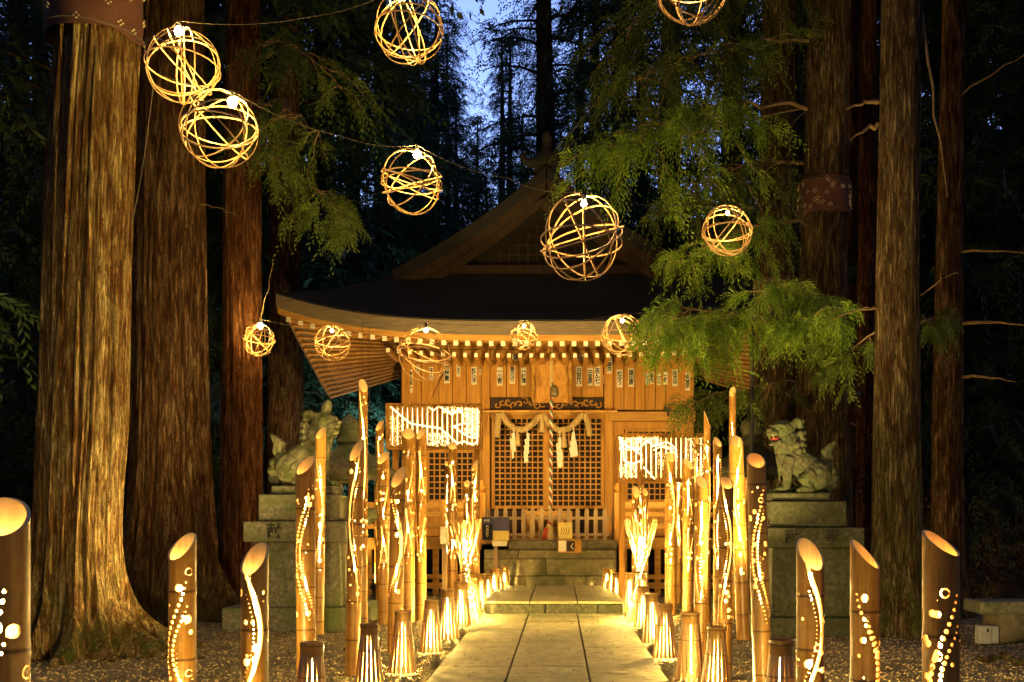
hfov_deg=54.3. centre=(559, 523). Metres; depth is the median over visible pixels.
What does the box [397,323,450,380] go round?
ring sphere
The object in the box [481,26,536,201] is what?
forest tree
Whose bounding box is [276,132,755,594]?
shrine
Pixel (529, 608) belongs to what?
path riser
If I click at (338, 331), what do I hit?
ring sphere
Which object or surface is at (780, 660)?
floor lantern
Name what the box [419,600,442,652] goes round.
floor lantern
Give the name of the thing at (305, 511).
bamboo lantern
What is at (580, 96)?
forest tree
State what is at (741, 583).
bamboo lantern
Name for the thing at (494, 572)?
floor lantern
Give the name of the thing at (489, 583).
floor lantern
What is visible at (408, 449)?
bamboo lantern
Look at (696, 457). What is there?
bamboo lantern
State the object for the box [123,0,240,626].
cedar tree
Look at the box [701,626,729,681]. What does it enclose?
floor lantern
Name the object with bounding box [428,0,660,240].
forest tree
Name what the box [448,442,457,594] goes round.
bamboo lantern
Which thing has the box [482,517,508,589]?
notice board
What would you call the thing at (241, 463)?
cedar tree
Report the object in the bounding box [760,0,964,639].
cedar tree
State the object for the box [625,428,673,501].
lattice window
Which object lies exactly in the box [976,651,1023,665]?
surface root
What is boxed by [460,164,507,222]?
forest tree
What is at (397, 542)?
bamboo lantern
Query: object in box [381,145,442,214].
ring sphere
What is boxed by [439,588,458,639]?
floor lantern
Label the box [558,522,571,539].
notice board
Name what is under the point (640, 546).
split bamboo bundle
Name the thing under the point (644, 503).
bamboo lantern
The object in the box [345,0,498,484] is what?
forest tree
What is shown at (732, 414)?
bamboo lantern
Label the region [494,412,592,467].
straw rope garland
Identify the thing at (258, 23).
overhead wire
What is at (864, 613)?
bamboo lantern
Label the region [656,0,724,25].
ring sphere
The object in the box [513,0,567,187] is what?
forest tree
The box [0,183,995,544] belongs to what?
hill
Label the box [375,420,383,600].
bamboo lantern
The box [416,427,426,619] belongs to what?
bamboo lantern
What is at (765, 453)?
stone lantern
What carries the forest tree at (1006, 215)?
on the ground
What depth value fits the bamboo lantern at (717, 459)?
12.16 m
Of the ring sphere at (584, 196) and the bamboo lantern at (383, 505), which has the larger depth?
the bamboo lantern at (383, 505)
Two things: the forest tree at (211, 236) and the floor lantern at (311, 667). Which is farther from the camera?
the forest tree at (211, 236)
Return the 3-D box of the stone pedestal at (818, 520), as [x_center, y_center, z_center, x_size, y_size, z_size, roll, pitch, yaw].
[2.829,0.478,11.420,1.282,1.644,0.900,0,0,0]
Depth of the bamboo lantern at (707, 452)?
12.36 m
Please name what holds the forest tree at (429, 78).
on the hill
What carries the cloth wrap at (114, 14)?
attached to the cedar tree at (85, 604)
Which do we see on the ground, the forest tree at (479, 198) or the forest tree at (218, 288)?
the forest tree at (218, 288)
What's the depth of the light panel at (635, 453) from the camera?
14.99 m
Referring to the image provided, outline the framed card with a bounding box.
[558,540,581,552]
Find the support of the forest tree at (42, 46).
on the ground
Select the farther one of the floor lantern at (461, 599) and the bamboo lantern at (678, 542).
the bamboo lantern at (678, 542)
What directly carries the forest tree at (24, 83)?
on the ground
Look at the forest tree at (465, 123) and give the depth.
47.80 m
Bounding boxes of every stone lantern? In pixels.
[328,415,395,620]
[711,414,777,587]
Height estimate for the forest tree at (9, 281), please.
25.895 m
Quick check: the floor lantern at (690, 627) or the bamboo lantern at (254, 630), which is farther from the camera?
the floor lantern at (690, 627)
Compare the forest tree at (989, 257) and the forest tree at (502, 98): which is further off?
the forest tree at (502, 98)
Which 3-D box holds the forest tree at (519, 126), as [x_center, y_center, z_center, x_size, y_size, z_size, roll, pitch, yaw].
[-1.298,-6.951,36.142,5.596,15.901,5.560,0,0,1]
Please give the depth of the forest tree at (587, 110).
37.80 m
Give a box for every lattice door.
[492,415,542,508]
[552,415,603,508]
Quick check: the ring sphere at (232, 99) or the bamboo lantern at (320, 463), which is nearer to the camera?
the ring sphere at (232, 99)
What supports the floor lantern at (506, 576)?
on the path riser
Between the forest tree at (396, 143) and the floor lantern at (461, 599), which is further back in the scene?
the forest tree at (396, 143)
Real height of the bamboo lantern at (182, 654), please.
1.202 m
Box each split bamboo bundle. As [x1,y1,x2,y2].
[449,519,481,623]
[624,518,657,622]
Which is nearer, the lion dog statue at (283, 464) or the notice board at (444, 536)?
the lion dog statue at (283, 464)
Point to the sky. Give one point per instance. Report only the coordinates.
(490, 7)
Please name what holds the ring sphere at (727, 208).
hanging from the overhead wire
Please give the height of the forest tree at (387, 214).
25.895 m
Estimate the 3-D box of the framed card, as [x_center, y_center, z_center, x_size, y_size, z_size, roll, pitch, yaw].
[0.165,0.381,16.587,0.398,0.216,0.046,0,0,0]
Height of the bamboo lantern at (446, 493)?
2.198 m
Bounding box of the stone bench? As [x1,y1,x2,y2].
[964,599,1023,643]
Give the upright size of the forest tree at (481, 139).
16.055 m
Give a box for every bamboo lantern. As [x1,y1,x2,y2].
[0,497,31,681]
[167,533,196,681]
[240,542,268,681]
[295,456,315,674]
[315,427,325,634]
[345,439,364,675]
[359,379,367,622]
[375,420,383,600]
[377,451,389,624]
[387,467,405,653]
[401,428,414,621]
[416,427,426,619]
[445,461,447,587]
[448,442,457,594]
[463,480,469,525]
[471,460,478,576]
[632,486,638,572]
[638,470,642,536]
[642,489,647,579]
[665,453,675,615]
[676,483,681,602]
[682,458,693,610]
[694,437,699,540]
[694,476,707,655]
[704,411,710,623]
[713,437,721,625]
[717,476,733,678]
[729,386,735,617]
[729,435,749,639]
[747,453,770,681]
[796,538,824,681]
[849,540,880,681]
[921,530,960,681]
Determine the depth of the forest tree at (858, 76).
31.58 m
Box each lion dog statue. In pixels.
[267,400,340,485]
[766,418,838,492]
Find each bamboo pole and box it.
[374,480,374,598]
[744,477,749,610]
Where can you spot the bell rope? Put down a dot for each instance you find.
(548, 534)
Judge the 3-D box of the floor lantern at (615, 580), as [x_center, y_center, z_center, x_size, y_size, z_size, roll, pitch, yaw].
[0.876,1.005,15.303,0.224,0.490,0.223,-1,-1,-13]
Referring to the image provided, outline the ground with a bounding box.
[31,565,1023,681]
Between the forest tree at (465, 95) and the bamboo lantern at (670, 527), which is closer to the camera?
the bamboo lantern at (670, 527)
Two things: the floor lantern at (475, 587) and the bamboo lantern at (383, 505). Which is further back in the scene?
the floor lantern at (475, 587)
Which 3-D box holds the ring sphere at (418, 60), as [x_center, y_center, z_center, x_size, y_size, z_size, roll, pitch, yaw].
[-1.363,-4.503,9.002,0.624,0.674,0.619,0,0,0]
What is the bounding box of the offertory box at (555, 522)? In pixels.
[526,509,571,537]
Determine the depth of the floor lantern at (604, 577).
16.33 m
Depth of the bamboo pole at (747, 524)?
12.55 m
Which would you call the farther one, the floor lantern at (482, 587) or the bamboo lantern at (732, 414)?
the floor lantern at (482, 587)
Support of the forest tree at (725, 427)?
on the ground
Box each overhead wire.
[134,0,372,40]
[135,63,797,208]
[260,297,782,327]
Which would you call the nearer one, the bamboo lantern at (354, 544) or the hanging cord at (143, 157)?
the bamboo lantern at (354, 544)
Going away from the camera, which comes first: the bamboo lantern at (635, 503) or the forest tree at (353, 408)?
the bamboo lantern at (635, 503)
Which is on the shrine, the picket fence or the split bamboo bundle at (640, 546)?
the picket fence
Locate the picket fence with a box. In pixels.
[486,508,613,539]
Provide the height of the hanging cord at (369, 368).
1.086 m
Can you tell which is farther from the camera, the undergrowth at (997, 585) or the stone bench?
the undergrowth at (997, 585)
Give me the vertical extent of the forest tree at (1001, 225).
28.212 m
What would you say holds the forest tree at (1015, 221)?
on the ground
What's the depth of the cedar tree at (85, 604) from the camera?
9.29 m
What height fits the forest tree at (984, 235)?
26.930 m
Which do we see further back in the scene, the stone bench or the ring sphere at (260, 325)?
the ring sphere at (260, 325)
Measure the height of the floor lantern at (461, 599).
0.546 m
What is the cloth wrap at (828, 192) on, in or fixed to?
attached to the cedar tree at (821, 283)
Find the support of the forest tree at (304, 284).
on the ground
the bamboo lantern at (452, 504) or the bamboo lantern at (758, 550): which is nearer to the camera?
the bamboo lantern at (758, 550)
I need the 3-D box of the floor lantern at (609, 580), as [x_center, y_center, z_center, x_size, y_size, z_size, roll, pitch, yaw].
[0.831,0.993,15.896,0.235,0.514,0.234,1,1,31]
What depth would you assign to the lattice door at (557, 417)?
18.99 m
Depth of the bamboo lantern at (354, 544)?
8.15 m
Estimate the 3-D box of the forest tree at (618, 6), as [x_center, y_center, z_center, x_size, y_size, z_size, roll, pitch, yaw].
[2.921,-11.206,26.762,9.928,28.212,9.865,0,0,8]
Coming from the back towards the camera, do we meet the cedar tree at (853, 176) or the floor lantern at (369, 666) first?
the cedar tree at (853, 176)
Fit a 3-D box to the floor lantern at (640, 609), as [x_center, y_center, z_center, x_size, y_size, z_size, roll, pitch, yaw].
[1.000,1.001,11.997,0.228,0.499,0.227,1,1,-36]
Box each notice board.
[440,527,447,587]
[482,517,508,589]
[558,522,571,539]
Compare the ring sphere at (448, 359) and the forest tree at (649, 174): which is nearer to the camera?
the ring sphere at (448, 359)
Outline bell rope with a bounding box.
[542,346,558,539]
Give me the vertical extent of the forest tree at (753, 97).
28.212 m
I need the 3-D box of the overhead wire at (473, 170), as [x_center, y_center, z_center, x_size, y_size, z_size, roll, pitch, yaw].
[0.817,-3.467,10.031,8.858,2.101,3.976,0,0,-33]
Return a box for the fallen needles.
[443,614,666,681]
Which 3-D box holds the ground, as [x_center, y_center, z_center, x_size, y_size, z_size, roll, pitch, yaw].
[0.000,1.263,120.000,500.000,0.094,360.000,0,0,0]
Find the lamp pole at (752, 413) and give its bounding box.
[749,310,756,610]
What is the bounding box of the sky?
[0,0,1003,222]
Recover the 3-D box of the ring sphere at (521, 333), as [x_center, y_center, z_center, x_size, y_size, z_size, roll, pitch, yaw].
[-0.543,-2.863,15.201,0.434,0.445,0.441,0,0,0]
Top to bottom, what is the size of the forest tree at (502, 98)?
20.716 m
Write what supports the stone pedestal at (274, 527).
on the ground
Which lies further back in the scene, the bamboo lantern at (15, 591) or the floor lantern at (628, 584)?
the floor lantern at (628, 584)
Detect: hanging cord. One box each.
[131,88,152,224]
[362,320,362,378]
[369,328,369,408]
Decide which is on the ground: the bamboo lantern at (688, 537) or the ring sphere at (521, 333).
the bamboo lantern at (688, 537)
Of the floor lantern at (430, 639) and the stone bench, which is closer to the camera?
the floor lantern at (430, 639)
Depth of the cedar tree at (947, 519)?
13.35 m
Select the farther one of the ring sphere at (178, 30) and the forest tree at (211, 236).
the forest tree at (211, 236)
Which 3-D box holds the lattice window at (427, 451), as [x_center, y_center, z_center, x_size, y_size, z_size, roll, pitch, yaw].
[-2.078,-0.899,19.005,0.947,1.012,0.070,0,0,0]
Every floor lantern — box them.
[296,641,326,681]
[355,623,383,681]
[389,610,416,673]
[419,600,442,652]
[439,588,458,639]
[454,581,471,626]
[471,577,481,616]
[476,573,487,610]
[485,573,493,596]
[490,568,499,590]
[499,569,504,588]
[500,566,509,586]
[601,568,610,586]
[606,569,615,589]
[611,573,618,593]
[622,572,634,610]
[633,585,648,627]
[642,593,658,642]
[653,603,676,658]
[675,611,703,681]
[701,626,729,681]
[765,638,795,681]
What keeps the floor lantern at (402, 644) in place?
on the ground
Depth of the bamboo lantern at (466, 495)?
15.36 m
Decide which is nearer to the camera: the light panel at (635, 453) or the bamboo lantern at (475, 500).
the bamboo lantern at (475, 500)
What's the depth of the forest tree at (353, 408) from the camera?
23.58 m
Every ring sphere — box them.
[143,20,220,104]
[178,88,258,167]
[242,319,275,356]
[314,325,350,360]
[374,0,443,65]
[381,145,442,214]
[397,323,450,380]
[510,321,537,350]
[540,191,623,280]
[601,314,641,355]
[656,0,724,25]
[702,205,752,255]
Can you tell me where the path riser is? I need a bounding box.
[485,588,622,618]
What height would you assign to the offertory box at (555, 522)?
0.510 m
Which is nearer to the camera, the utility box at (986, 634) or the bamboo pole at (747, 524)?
the utility box at (986, 634)
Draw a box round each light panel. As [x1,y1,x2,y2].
[386,403,482,572]
[614,433,703,598]
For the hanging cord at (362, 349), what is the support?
hanging from the overhead wire at (450, 324)
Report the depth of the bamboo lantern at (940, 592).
3.90 m
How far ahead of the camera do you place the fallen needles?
9.38 m
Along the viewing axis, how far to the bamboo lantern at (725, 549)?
7.96 m
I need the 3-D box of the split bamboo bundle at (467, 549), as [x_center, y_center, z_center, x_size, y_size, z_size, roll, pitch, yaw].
[-1.192,0.597,12.600,0.411,1.311,0.411,0,0,0]
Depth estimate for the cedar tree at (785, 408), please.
15.74 m
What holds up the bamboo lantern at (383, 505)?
on the ground
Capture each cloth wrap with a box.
[42,0,145,57]
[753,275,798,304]
[797,174,851,218]
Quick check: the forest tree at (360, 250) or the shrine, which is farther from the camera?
the forest tree at (360, 250)
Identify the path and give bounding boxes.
[426,614,668,681]
[484,586,623,603]
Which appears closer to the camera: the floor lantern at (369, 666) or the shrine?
the floor lantern at (369, 666)
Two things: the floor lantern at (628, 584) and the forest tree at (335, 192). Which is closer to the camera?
the floor lantern at (628, 584)
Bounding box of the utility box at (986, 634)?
[975,625,998,643]
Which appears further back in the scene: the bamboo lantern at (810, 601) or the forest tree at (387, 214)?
the forest tree at (387, 214)
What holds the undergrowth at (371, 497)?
on the ground
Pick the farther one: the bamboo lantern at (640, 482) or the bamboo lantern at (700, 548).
the bamboo lantern at (640, 482)
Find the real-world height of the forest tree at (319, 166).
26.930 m
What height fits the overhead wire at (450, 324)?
0.872 m
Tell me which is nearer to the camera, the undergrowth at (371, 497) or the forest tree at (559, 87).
the undergrowth at (371, 497)
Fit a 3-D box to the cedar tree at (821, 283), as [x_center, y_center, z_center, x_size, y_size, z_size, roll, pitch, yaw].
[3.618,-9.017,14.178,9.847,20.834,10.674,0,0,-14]
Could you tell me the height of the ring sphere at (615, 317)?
0.544 m
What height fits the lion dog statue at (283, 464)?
1.047 m
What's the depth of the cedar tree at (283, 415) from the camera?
20.97 m
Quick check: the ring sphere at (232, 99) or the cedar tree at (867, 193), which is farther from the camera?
the cedar tree at (867, 193)
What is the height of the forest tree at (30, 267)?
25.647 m
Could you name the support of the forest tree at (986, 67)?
on the ground
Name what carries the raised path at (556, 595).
on the path riser
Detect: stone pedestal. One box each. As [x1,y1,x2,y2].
[222,486,347,632]
[749,493,863,637]
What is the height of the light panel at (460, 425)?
3.059 m
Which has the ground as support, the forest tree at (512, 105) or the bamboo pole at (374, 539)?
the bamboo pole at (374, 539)
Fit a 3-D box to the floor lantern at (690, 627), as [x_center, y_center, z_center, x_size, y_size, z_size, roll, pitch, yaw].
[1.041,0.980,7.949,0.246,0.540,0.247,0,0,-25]
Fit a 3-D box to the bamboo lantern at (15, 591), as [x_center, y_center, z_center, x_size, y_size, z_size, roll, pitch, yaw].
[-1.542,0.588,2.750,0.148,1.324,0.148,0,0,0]
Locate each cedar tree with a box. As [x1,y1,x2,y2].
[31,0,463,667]
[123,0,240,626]
[205,0,461,493]
[215,0,484,599]
[544,0,859,526]
[694,0,807,492]
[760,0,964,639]
[848,0,872,525]
[850,0,877,552]
[877,0,1023,619]
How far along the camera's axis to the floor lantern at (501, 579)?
16.04 m
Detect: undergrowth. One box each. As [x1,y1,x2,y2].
[368,441,400,572]
[853,481,1023,598]
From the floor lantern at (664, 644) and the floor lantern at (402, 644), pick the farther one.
the floor lantern at (664, 644)
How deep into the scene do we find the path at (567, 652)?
9.35 m
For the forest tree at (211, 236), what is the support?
on the ground
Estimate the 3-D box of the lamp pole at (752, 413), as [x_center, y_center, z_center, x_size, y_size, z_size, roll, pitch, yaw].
[2.630,-0.820,13.600,0.120,4.140,0.200,0,0,0]
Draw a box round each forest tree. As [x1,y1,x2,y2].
[0,0,51,517]
[0,0,132,534]
[0,0,136,406]
[0,0,311,548]
[0,0,374,547]
[0,1,50,428]
[0,3,50,496]
[205,0,425,486]
[208,0,485,544]
[221,19,371,501]
[263,0,442,495]
[263,24,370,409]
[302,0,496,563]
[341,0,445,398]
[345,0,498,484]
[363,0,449,267]
[369,36,477,421]
[421,82,493,249]
[424,30,480,234]
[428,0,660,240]
[459,112,499,227]
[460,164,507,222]
[469,29,535,223]
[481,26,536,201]
[484,108,536,204]
[496,0,717,532]
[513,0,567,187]
[526,0,608,190]
[528,0,652,221]
[552,0,798,534]
[571,4,710,402]
[607,0,858,535]
[652,0,927,536]
[668,0,1019,577]
[704,0,1023,598]
[750,0,1023,585]
[754,4,996,279]
[802,15,1019,559]
[852,0,1023,598]
[921,3,1019,561]
[921,3,1019,565]
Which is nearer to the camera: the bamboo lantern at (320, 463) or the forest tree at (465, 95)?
the bamboo lantern at (320, 463)
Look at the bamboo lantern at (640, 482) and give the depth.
14.96 m
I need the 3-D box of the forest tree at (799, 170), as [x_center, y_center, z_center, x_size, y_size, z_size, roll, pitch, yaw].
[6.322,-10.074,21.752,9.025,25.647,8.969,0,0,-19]
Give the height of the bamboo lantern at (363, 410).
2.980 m
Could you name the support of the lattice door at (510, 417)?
in the shrine
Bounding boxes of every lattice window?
[426,450,472,501]
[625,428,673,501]
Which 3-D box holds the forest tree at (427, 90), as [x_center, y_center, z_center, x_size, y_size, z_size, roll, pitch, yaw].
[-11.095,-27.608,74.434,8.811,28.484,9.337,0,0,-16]
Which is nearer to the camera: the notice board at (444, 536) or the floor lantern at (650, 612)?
the floor lantern at (650, 612)
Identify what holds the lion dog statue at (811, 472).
on the stone pedestal at (818, 520)
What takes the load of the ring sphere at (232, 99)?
hanging from the overhead wire at (473, 170)

